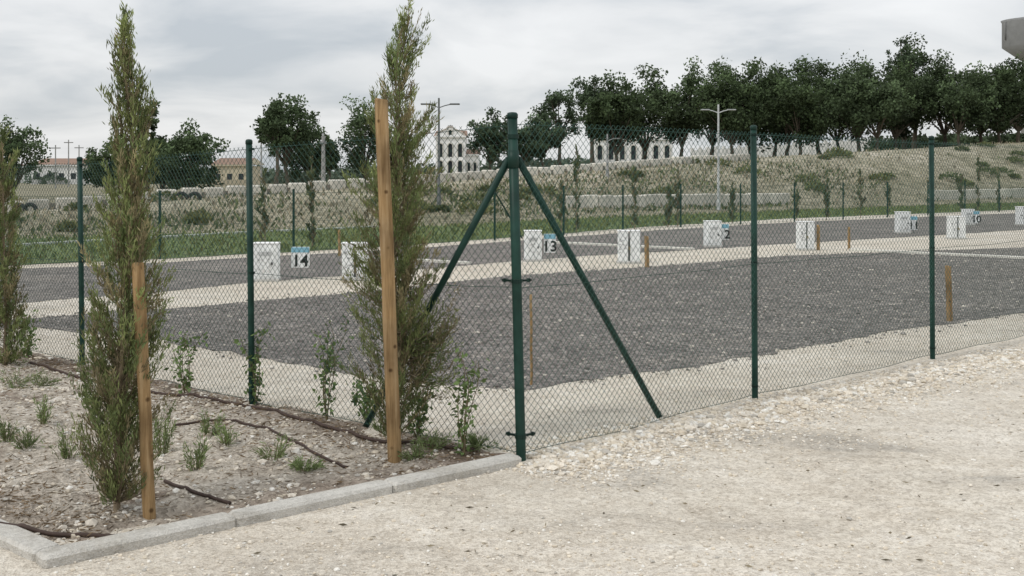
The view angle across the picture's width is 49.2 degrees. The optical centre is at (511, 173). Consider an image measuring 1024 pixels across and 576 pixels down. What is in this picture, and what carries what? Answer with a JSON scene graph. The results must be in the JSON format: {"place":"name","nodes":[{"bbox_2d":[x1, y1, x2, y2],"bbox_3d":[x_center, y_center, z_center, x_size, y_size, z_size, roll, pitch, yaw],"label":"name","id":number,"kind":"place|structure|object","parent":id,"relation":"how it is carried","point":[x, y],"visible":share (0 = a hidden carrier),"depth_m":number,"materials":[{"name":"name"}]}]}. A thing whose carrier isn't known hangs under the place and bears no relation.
{"place":"outdoors","nodes":[
{"label":"outdoors","id":0,"kind":"place"},
{"bbox_2d":[0,210,1023,575],"bbox_3d":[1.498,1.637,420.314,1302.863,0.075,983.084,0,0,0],"label":"gravel ground","id":1,"kind":"structure","parent":0,"point":[1000,466],"depth_m":5.82,"materials":[{"name":"beige gravel"}]},
{"bbox_2d":[211,164,259,185],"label":"walls","id":2,"kind":"structure","parent":1,"relation":"on","point":[238,173],"depth_m":130.00,"materials":[{"name":"paint"}]},
{"bbox_2d":[0,347,505,544],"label":"planting bed soil","id":3,"kind":"structure","parent":1,"relation":"on","point":[197,507],"depth_m":6.28,"materials":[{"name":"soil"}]},
{"bbox_2d":[0,415,19,441],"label":"rosemary shrub","id":4,"kind":"object","parent":3,"relation":"on","point":[3,435],"visible":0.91,"depth_m":6.81,"materials":[{"name":"green plant"}]},
{"bbox_2d":[0,123,34,364],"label":"cypress tree","id":5,"kind":"object","parent":3,"relation":"on","point":[9,299],"visible":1,"depth_m":9.37,"materials":[{"name":"green plant"}]},
{"bbox_2d":[0,365,46,384],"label":"rosemary shrub","id":6,"kind":"object","parent":3,"relation":"on","point":[16,378],"visible":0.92,"depth_m":8.67,"materials":[{"name":"green plant"}]},
{"bbox_2d":[6,426,45,449],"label":"rosemary shrub","id":7,"kind":"object","parent":3,"relation":"on","point":[26,443],"visible":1,"depth_m":6.60,"materials":[{"name":"green plant"}]},
{"bbox_2d":[16,309,41,357],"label":"climbing plant","id":8,"kind":"object","parent":3,"relation":"on","point":[28,353],"visible":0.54,"depth_m":9.93,"materials":[{"name":"green plant"}]},
{"bbox_2d":[1,373,69,388],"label":"rosemary shrub","id":9,"kind":"object","parent":3,"relation":"on","point":[41,382],"visible":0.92,"depth_m":8.65,"materials":[{"name":"green plant"}]},
{"bbox_2d":[32,395,54,423],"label":"rosemary shrub","id":10,"kind":"object","parent":3,"relation":"on","point":[43,416],"visible":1,"depth_m":7.23,"materials":[{"name":"green plant"}]},
{"bbox_2d":[41,423,85,458],"bbox_3d":[-2.550,1.531,6.394,0.156,0.236,0.242,0,0,42],"label":"rosemary shrub","id":11,"kind":"object","parent":3,"relation":"on","point":[65,454],"visible":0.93,"depth_m":6.38,"materials":[{"name":"green plant"}]},
{"bbox_2d":[68,1,176,511],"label":"cypress tree","id":12,"kind":"object","parent":3,"relation":"on","point":[129,231],"visible":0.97,"depth_m":5.35,"materials":[{"name":"green plant"}]},
{"bbox_2d":[132,262,155,519],"bbox_3d":[-1.755,1.087,5.327,0.114,1.326,0.062,0,0,0],"label":"wooden stake","id":13,"kind":"object","parent":3,"relation":"on","point":[146,436],"visible":0.88,"depth_m":5.30,"materials":[{"name":"brown wood"}]},
{"bbox_2d":[152,414,177,453],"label":"rosemary shrub","id":14,"kind":"object","parent":3,"relation":"on","point":[166,437],"visible":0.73,"depth_m":6.55,"materials":[{"name":"green plant"}]},
{"bbox_2d":[164,326,207,393],"bbox_3d":[-2.447,1.397,8.387,0.325,0.513,0.252,0,0,0],"label":"climbing plant","id":15,"kind":"object","parent":3,"relation":"on","point":[185,384],"visible":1,"depth_m":8.36,"materials":[{"name":"green plant"}]},
{"bbox_2d":[180,428,211,470],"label":"rosemary shrub","id":16,"kind":"object","parent":3,"relation":"on","point":[198,456],"visible":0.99,"depth_m":6.10,"materials":[{"name":"green plant"}]},
{"bbox_2d":[198,407,224,435],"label":"rosemary shrub","id":17,"kind":"object","parent":3,"relation":"on","point":[206,427],"visible":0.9,"depth_m":6.94,"materials":[{"name":"green plant"}]},
{"bbox_2d":[213,423,240,446],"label":"rosemary shrub","id":18,"kind":"object","parent":3,"relation":"on","point":[226,439],"visible":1,"depth_m":6.66,"materials":[{"name":"green plant"}]},
{"bbox_2d":[0,362,473,537],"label":"drip irrigation pipe","id":19,"kind":"object","parent":3,"relation":"on","point":[63,534],"visible":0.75,"depth_m":6.81,"materials":[{"name":"plastic"}]},
{"bbox_2d":[0,348,488,544],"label":"bed stones","id":20,"kind":"object","parent":3,"relation":"on","point":[93,522],"visible":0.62,"depth_m":6.46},
{"bbox_2d":[233,322,274,404],"bbox_3d":[-1.813,1.353,7.880,0.257,0.600,0.186,0,0,-36],"label":"climbing plant","id":21,"kind":"object","parent":3,"relation":"on","point":[254,366],"visible":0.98,"depth_m":7.88,"materials":[{"name":"green plant"}]},
{"bbox_2d":[248,431,295,462],"bbox_3d":[-1.340,1.564,6.388,0.271,0.156,0.320,0,0,32],"label":"rosemary shrub","id":22,"kind":"object","parent":3,"relation":"on","point":[280,453],"visible":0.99,"depth_m":6.38,"materials":[{"name":"green plant"}]},
{"bbox_2d":[286,454,329,471],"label":"rosemary shrub","id":23,"kind":"object","parent":3,"relation":"on","point":[299,464],"visible":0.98,"depth_m":6.13,"materials":[{"name":"green plant"}]},
{"bbox_2d":[311,314,353,420],"bbox_3d":[-1.195,1.294,7.471,0.311,0.713,0.185,0,0,-25],"label":"climbing plant","id":24,"kind":"object","parent":3,"relation":"on","point":[325,374],"visible":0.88,"depth_m":7.46,"materials":[{"name":"green plant"}]},
{"bbox_2d":[346,373,379,420],"bbox_3d":[-0.984,1.511,7.478,0.272,0.353,0.215,0,0,0],"label":"climbing plant","id":25,"kind":"object","parent":3,"relation":"on","point":[362,411],"visible":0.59,"depth_m":7.46,"materials":[{"name":"green plant"}]},
{"bbox_2d":[375,98,401,462],"bbox_3d":[-0.705,0.660,6.373,0.157,2.180,0.082,0,0,0],"label":"wooden stake","id":26,"kind":"object","parent":3,"relation":"on","point":[393,424],"visible":0.88,"depth_m":6.34,"materials":[{"name":"brown wood"}]},
{"bbox_2d":[328,0,463,436],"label":"cypress tree","id":27,"kind":"object","parent":3,"relation":"on","point":[410,333],"visible":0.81,"depth_m":6.63,"materials":[{"name":"green plant"}]},
{"bbox_2d":[397,438,438,461],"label":"rosemary shrub","id":28,"kind":"object","parent":3,"relation":"on","point":[418,453],"visible":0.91,"depth_m":6.39,"materials":[{"name":"green plant"}]},
{"bbox_2d":[403,387,438,436],"bbox_3d":[-0.587,1.502,6.956,0.277,0.374,0.203,0,0,-22],"label":"climbing plant","id":29,"kind":"object","parent":3,"relation":"on","point":[417,429],"visible":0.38,"depth_m":6.94,"materials":[{"name":"green plant"}]},
{"bbox_2d":[411,427,451,450],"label":"rosemary shrub","id":30,"kind":"object","parent":3,"relation":"on","point":[435,438],"visible":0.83,"depth_m":6.64,"materials":[{"name":"green plant"}]},
{"bbox_2d":[447,348,489,455],"bbox_3d":[-0.253,1.340,6.522,0.248,0.655,0.190,0,0,0],"label":"climbing plant","id":31,"kind":"object","parent":3,"relation":"on","point":[466,386],"visible":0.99,"depth_m":6.52,"materials":[{"name":"green plant"}]},
{"bbox_2d":[466,431,501,451],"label":"rosemary shrub","id":32,"kind":"object","parent":3,"relation":"on","point":[473,441],"visible":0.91,"depth_m":6.63,"materials":[{"name":"green plant"}]},
{"bbox_2d":[0,453,520,568],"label":"concrete kerb","id":33,"kind":"structure","parent":1,"relation":"on","point":[43,553],"depth_m":5.19,"materials":[{"name":"grey concrete"}]},
{"bbox_2d":[8,154,589,183],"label":"distant tree line","id":34,"kind":"object","parent":1,"relation":"on","point":[336,174],"visible":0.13,"depth_m":154.89,"materials":[{"name":"green plant"}]},
{"bbox_2d":[291,247,309,278],"bbox_3d":[-3.280,1.422,17.332,0.284,0.556,0.046,0,0,0],"label":"number sign","id":35,"kind":"object","parent":1,"relation":"on","point":[299,262],"visible":0.76,"depth_m":17.31,"materials":[{"name":"white metal"}]},
{"bbox_2d":[341,242,369,280],"bbox_3d":[-2.427,1.365,17.292,0.445,0.581,0.356,0,0,-6],"label":"utility box","id":36,"kind":"object","parent":1,"relation":"on","point":[347,258],"visible":0.46,"depth_m":17.18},
{"bbox_2d":[0,249,1021,452],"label":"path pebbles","id":37,"kind":"object","parent":1,"relation":"on","point":[309,373],"visible":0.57,"depth_m":10.36,"materials":[{"name":"gravel"}]},
{"bbox_2d":[0,181,1022,264],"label":"chain link fence","id":38,"kind":"object","parent":1,"relation":"on","point":[494,201],"visible":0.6,"depth_m":29.31,"materials":[{"name":"metal"}]},
{"bbox_2d":[0,112,1023,461],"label":"chain link fence","id":39,"kind":"object","parent":1,"relation":"on","point":[514,164],"visible":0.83,"depth_m":7.89,"materials":[{"name":"metal"}]},
{"bbox_2d":[0,247,1023,393],"bbox_3d":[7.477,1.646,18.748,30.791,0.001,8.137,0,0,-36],"label":"dark gravel plot","id":40,"kind":"object","parent":1,"relation":"on","point":[549,354],"visible":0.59,"depth_m":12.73,"materials":[{"name":"grey gravel"}]},
{"bbox_2d":[848,248,1023,258],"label":"edging strip","id":41,"kind":"object","parent":40,"relation":"on","point":[941,253],"visible":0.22,"depth_m":22.42,"materials":[{"name":"grey concrete"}]},
{"bbox_2d":[945,265,952,320],"bbox_3d":[4.863,1.387,12.437,0.083,0.726,0.068,0,0,0],"label":"wooden stake","id":42,"kind":"object","parent":40,"relation":"on","point":[949,287],"visible":0.77,"depth_m":12.41,"materials":[{"name":"brown wood"}]},
{"bbox_2d":[0,213,1023,302],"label":"dark gravel plot","id":43,"kind":"object","parent":1,"relation":"on","point":[442,254],"visible":0.51,"depth_m":23.15,"materials":[{"name":"grey gravel"}]},
{"bbox_2d":[253,242,281,281],"bbox_3d":[-3.760,1.358,17.109,0.418,0.594,0.302,0,0,-3],"label":"utility box","id":44,"kind":"object","parent":43,"relation":"on","point":[272,271],"visible":0.75,"depth_m":16.97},
{"bbox_2d":[702,220,722,246],"bbox_3d":[4.483,1.358,24.983,0.386,0.594,0.302,0,0,-6],"label":"utility box","id":45,"kind":"object","parent":43,"relation":"on","point":[711,234],"visible":0.83,"depth_m":24.85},
{"bbox_2d":[894,211,910,232],"bbox_3d":[10.725,1.356,30.685,0.395,0.598,0.302,0,0,0],"label":"utility box","id":46,"kind":"object","parent":43,"relation":"on","point":[908,228],"visible":0.75,"depth_m":30.55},
{"bbox_2d":[37,344,1023,575],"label":"gravel pebbles","id":47,"kind":"object","parent":1,"relation":"on","point":[595,448],"visible":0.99,"depth_m":6.94,"materials":[{"name":"gravel"}]},
{"bbox_2d":[523,230,542,261],"bbox_3d":[0.391,1.362,20.911,0.350,0.586,0.302,0,0,-3],"label":"utility box","id":48,"kind":"object","parent":1,"relation":"on","point":[530,245],"visible":0.83,"depth_m":20.77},
{"bbox_2d":[571,144,582,232],"bbox_3d":[1.748,0.427,30.850,0.456,2.507,0.322,0,0,-42],"label":"cypress tree","id":49,"kind":"object","parent":1,"relation":"on","point":[577,164],"visible":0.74,"depth_m":30.85,"materials":[{"name":"green plant"}]},
{"bbox_2d":[616,230,641,263],"bbox_3d":[2.140,1.350,20.435,0.461,0.610,0.367,0,0,0],"label":"utility box","id":50,"kind":"object","parent":1,"relation":"on","point":[630,242],"visible":0.82,"depth_m":20.33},
{"bbox_2d":[630,165,639,228],"bbox_3d":[3.617,0.687,33.029,0.356,1.986,0.356,0,0,0],"label":"cypress tree","id":51,"kind":"object","parent":1,"relation":"on","point":[633,189],"visible":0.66,"depth_m":32.98,"materials":[{"name":"green plant"}]},
{"bbox_2d":[795,221,815,250],"bbox_3d":[6.278,1.342,23.901,0.383,0.625,0.365,0,0,0],"label":"utility box","id":52,"kind":"object","parent":1,"relation":"on","point":[805,235],"visible":0.71,"depth_m":23.80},
{"bbox_2d":[945,216,965,238],"bbox_3d":[11.109,1.365,27.924,0.431,0.579,0.356,0,0,0],"label":"utility box","id":53,"kind":"object","parent":1,"relation":"on","point":[953,228],"visible":0.77,"depth_m":27.82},
{"bbox_2d":[0,0,1023,173],"label":"sky","id":54,"kind":"structure","parent":0,"point":[213,63],"materials":[{"name":"white"}]},
{"bbox_2d":[2,202,1023,264],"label":"grass lawn","id":55,"kind":"structure","parent":0,"point":[325,239],"depth_m":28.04,"materials":[{"name":"green plant"}]},
{"bbox_2d":[253,168,271,241],"bbox_3d":[-5.244,0.766,23.512,0.408,1.827,0.364,0,0,0],"label":"cypress tree","id":56,"kind":"object","parent":55,"relation":"on","point":[261,200],"visible":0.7,"depth_m":23.52,"materials":[{"name":"green plant"}]},
{"bbox_2d":[305,156,317,245],"bbox_3d":[-4.336,0.643,24.149,0.289,2.074,0.297,0,0,-16],"label":"cypress tree","id":57,"kind":"object","parent":55,"relation":"on","point":[312,172],"visible":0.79,"depth_m":24.12,"materials":[{"name":"green plant"}]},
{"bbox_2d":[701,104,735,209],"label":"street lamp","id":58,"kind":"object","parent":55,"relation":"on","point":[718,156],"visible":0.88,"depth_m":45.97,"materials":[{"name":"metal"}]},
{"bbox_2d":[565,188,1023,207],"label":"retaining wall","id":59,"kind":"structure","parent":55,"relation":"on","point":[947,197],"depth_m":46.97,"materials":[{"name":"paint"}]},
{"bbox_2d":[5,140,1023,238],"bbox_3d":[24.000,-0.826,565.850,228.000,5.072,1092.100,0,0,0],"label":"grassy bank hill","id":60,"kind":"structure","parent":0,"point":[432,215],"depth_m":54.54,"materials":[{"name":"green plant"}]},
{"bbox_2d":[0,114,51,198],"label":"park tree","id":61,"kind":"object","parent":60,"relation":"on","point":[13,141],"visible":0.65,"depth_m":61.71,"materials":[{"name":"green plant"}]},
{"bbox_2d":[31,165,91,183],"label":"walls","id":62,"kind":"structure","parent":60,"relation":"on","point":[57,169],"depth_m":150.00,"materials":[{"name":"paint"}]},
{"bbox_2d":[38,158,102,164],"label":"roof","id":63,"kind":"structure","parent":62,"relation":"on","point":[63,161],"depth_m":152.15,"materials":[{"name":"paint"}]},
{"bbox_2d":[75,138,127,191],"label":"park tree","id":64,"kind":"object","parent":60,"relation":"on","point":[91,157],"visible":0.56,"depth_m":55.53,"materials":[{"name":"green plant"}]},
{"bbox_2d":[127,100,167,191],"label":"park tree","id":65,"kind":"object","parent":60,"relation":"on","point":[154,127],"visible":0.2,"depth_m":51.90,"materials":[{"name":"green plant"}]},
{"bbox_2d":[140,138,186,188],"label":"park tree","id":66,"kind":"object","parent":60,"relation":"on","point":[159,150],"visible":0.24,"depth_m":51.52,"materials":[{"name":"green plant"}]},
{"bbox_2d":[153,117,230,191],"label":"park tree","id":67,"kind":"object","parent":60,"relation":"on","point":[188,144],"visible":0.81,"depth_m":49.81,"materials":[{"name":"green plant"}]},
{"bbox_2d":[254,100,292,183],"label":"park tree","id":68,"kind":"object","parent":60,"relation":"on","point":[271,123],"visible":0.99,"depth_m":49.76,"materials":[{"name":"green plant"}]},
{"bbox_2d":[249,93,316,185],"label":"park tree","id":69,"kind":"object","parent":60,"relation":"on","point":[302,133],"visible":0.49,"depth_m":51.72,"materials":[{"name":"green plant"}]},
{"bbox_2d":[279,111,333,184],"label":"park tree","id":70,"kind":"object","parent":60,"relation":"on","point":[318,133],"visible":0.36,"depth_m":53.81,"materials":[{"name":"green plant"}]},
{"bbox_2d":[314,140,342,178],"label":"park tree","id":71,"kind":"object","parent":60,"relation":"on","point":[333,155],"visible":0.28,"depth_m":57.93,"materials":[{"name":"green plant"}]},
{"bbox_2d":[335,93,392,181],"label":"park tree","id":72,"kind":"object","parent":60,"relation":"on","point":[358,120],"visible":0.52,"depth_m":59.51,"materials":[{"name":"green plant"}]},
{"bbox_2d":[5,154,750,211],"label":"stone wall","id":73,"kind":"structure","parent":60,"relation":"on","point":[467,175],"depth_m":47.68,"materials":[{"name":"stone"}]},
{"bbox_2d":[421,98,459,204],"bbox_3d":[-2.568,-0.708,40.000,1.400,3.960,0.200,0,0,0],"label":"street lamp","id":74,"kind":"object","parent":60,"relation":"on","point":[438,179],"visible":0.74,"depth_m":39.96,"materials":[{"name":"metal"}]},
{"bbox_2d":[434,125,469,173],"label":"white chapel","id":75,"kind":"structure","parent":60,"relation":"on","point":[454,149],"depth_m":139.99,"materials":[{"name":"paint"}]},
{"bbox_2d":[437,142,462,172],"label":"windows","id":76,"kind":"structure","parent":75,"relation":"in","point":[450,164],"depth_m":140.00,"materials":[{"name":"glass"}]},
{"bbox_2d":[466,106,507,169],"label":"park tree","id":77,"kind":"object","parent":60,"relation":"on","point":[496,122],"visible":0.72,"depth_m":65.24,"materials":[{"name":"green plant"}]},
{"bbox_2d":[2,141,1023,231],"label":"bank scrub","id":78,"kind":"object","parent":60,"relation":"on","point":[432,207],"visible":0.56,"depth_m":45.52,"materials":[{"name":"green plant"}]},
{"bbox_2d":[500,124,549,161],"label":"park tree","id":79,"kind":"object","parent":60,"relation":"on","point":[534,142],"visible":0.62,"depth_m":61.58,"materials":[{"name":"green plant"}]},
{"bbox_2d":[524,112,566,166],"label":"park tree","id":80,"kind":"object","parent":60,"relation":"on","point":[538,119],"visible":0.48,"depth_m":69.57,"materials":[{"name":"green plant"}]},
{"bbox_2d":[526,84,583,164],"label":"park tree","id":81,"kind":"object","parent":60,"relation":"on","point":[552,101],"visible":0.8,"depth_m":71.48,"materials":[{"name":"green plant"}]},
{"bbox_2d":[562,73,621,162],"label":"park tree","id":82,"kind":"object","parent":60,"relation":"on","point":[590,91],"visible":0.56,"depth_m":79.82,"materials":[{"name":"green plant"}]},
{"bbox_2d":[578,76,647,160],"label":"park tree","id":83,"kind":"object","parent":60,"relation":"on","point":[603,104],"visible":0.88,"depth_m":73.33,"materials":[{"name":"green plant"}]},
{"bbox_2d":[594,138,672,162],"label":"walls","id":84,"kind":"structure","parent":60,"relation":"on","point":[639,149],"depth_m":128.00,"materials":[{"name":"paint"}]},
{"bbox_2d":[596,144,670,159],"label":"windows","id":85,"kind":"structure","parent":84,"relation":"attached to","point":[599,148],"depth_m":127.99,"materials":[{"name":"glass"}]},
{"bbox_2d":[596,63,672,159],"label":"park tree","id":86,"kind":"object","parent":60,"relation":"on","point":[642,117],"visible":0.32,"depth_m":79.40,"materials":[{"name":"green plant"}]},
{"bbox_2d":[644,68,719,156],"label":"park tree","id":87,"kind":"object","parent":60,"relation":"on","point":[674,115],"visible":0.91,"depth_m":74.75,"materials":[{"name":"green plant"}]},
{"bbox_2d":[683,55,739,154],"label":"park tree","id":88,"kind":"object","parent":60,"relation":"on","point":[717,67],"visible":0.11,"depth_m":83.76,"materials":[{"name":"green plant"}]},
{"bbox_2d":[693,70,770,153],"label":"park tree","id":89,"kind":"object","parent":60,"relation":"on","point":[725,96],"visible":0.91,"depth_m":73.24,"materials":[{"name":"green plant"}]},
{"bbox_2d":[712,56,800,156],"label":"park tree","id":90,"kind":"object","parent":60,"relation":"on","point":[752,72],"visible":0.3,"depth_m":77.44,"materials":[{"name":"green plant"}]},
{"bbox_2d":[690,137,873,156],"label":"boundary wall","id":91,"kind":"structure","parent":60,"relation":"on","point":[771,149],"depth_m":111.88,"materials":[{"name":"paint"}]},
{"bbox_2d":[756,64,832,155],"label":"park tree","id":92,"kind":"object","parent":60,"relation":"on","point":[781,131],"visible":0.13,"depth_m":81.82,"materials":[{"name":"green plant"}]},
{"bbox_2d":[754,72,843,154],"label":"park tree","id":93,"kind":"object","parent":60,"relation":"on","point":[788,99],"visible":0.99,"depth_m":73.24,"materials":[{"name":"green plant"}]},
{"bbox_2d":[788,54,854,153],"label":"park tree","id":94,"kind":"object","parent":60,"relation":"on","point":[821,69],"visible":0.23,"depth_m":84.03,"materials":[{"name":"green plant"}]},
{"bbox_2d":[817,49,905,151],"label":"park tree","id":95,"kind":"object","parent":60,"relation":"on","point":[840,87],"visible":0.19,"depth_m":79.30,"materials":[{"name":"green plant"}]},
{"bbox_2d":[827,69,919,150],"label":"park tree","id":96,"kind":"object","parent":60,"relation":"on","point":[860,96],"visible":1,"depth_m":75.22,"materials":[{"name":"green plant"}]},
{"bbox_2d":[869,59,944,148],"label":"park tree","id":97,"kind":"object","parent":60,"relation":"on","point":[912,89],"visible":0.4,"depth_m":81.24,"materials":[{"name":"green plant"}]},
{"bbox_2d":[886,36,927,148],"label":"park tree","id":98,"kind":"object","parent":60,"relation":"on","point":[904,57],"visible":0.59,"depth_m":85.60,"materials":[{"name":"green plant"}]},
{"bbox_2d":[875,32,955,148],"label":"park tree","id":99,"kind":"object","parent":60,"relation":"on","point":[922,57],"visible":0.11,"depth_m":89.75,"materials":[{"name":"green plant"}]},
{"bbox_2d":[863,130,1023,150],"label":"hedge","id":100,"kind":"object","parent":60,"relation":"on","point":[1006,138],"visible":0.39,"depth_m":96.86,"materials":[{"name":"green plant"}]},
{"bbox_2d":[906,60,988,146],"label":"park tree","id":101,"kind":"object","parent":60,"relation":"on","point":[937,74],"visible":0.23,"depth_m":82.90,"materials":[{"name":"green plant"}]},
{"bbox_2d":[918,69,1000,145],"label":"park tree","id":102,"kind":"object","parent":60,"relation":"on","point":[967,102],"visible":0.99,"depth_m":79.15,"materials":[{"name":"green plant"}]},
{"bbox_2d":[961,65,1023,143],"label":"park tree","id":103,"kind":"object","parent":60,"relation":"on","point":[1006,97],"visible":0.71,"depth_m":81.30,"materials":[{"name":"green plant"}]},
{"bbox_2d":[979,52,1023,142],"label":"park tree","id":104,"kind":"object","parent":60,"relation":"on","point":[1020,71],"visible":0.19,"depth_m":87.68,"materials":[{"name":"green plant"}]},
{"bbox_2d":[1000,17,1023,132],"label":"water tower","id":105,"kind":"structure","parent":60,"relation":"on","point":[1012,36],"depth_m":168.34,"materials":[{"name":"paint"}]},
{"bbox_2d":[244,378,1023,575],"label":"pebbles","id":106,"kind":"object","parent":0,"point":[343,524],"visible":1,"depth_m":5.45,"materials":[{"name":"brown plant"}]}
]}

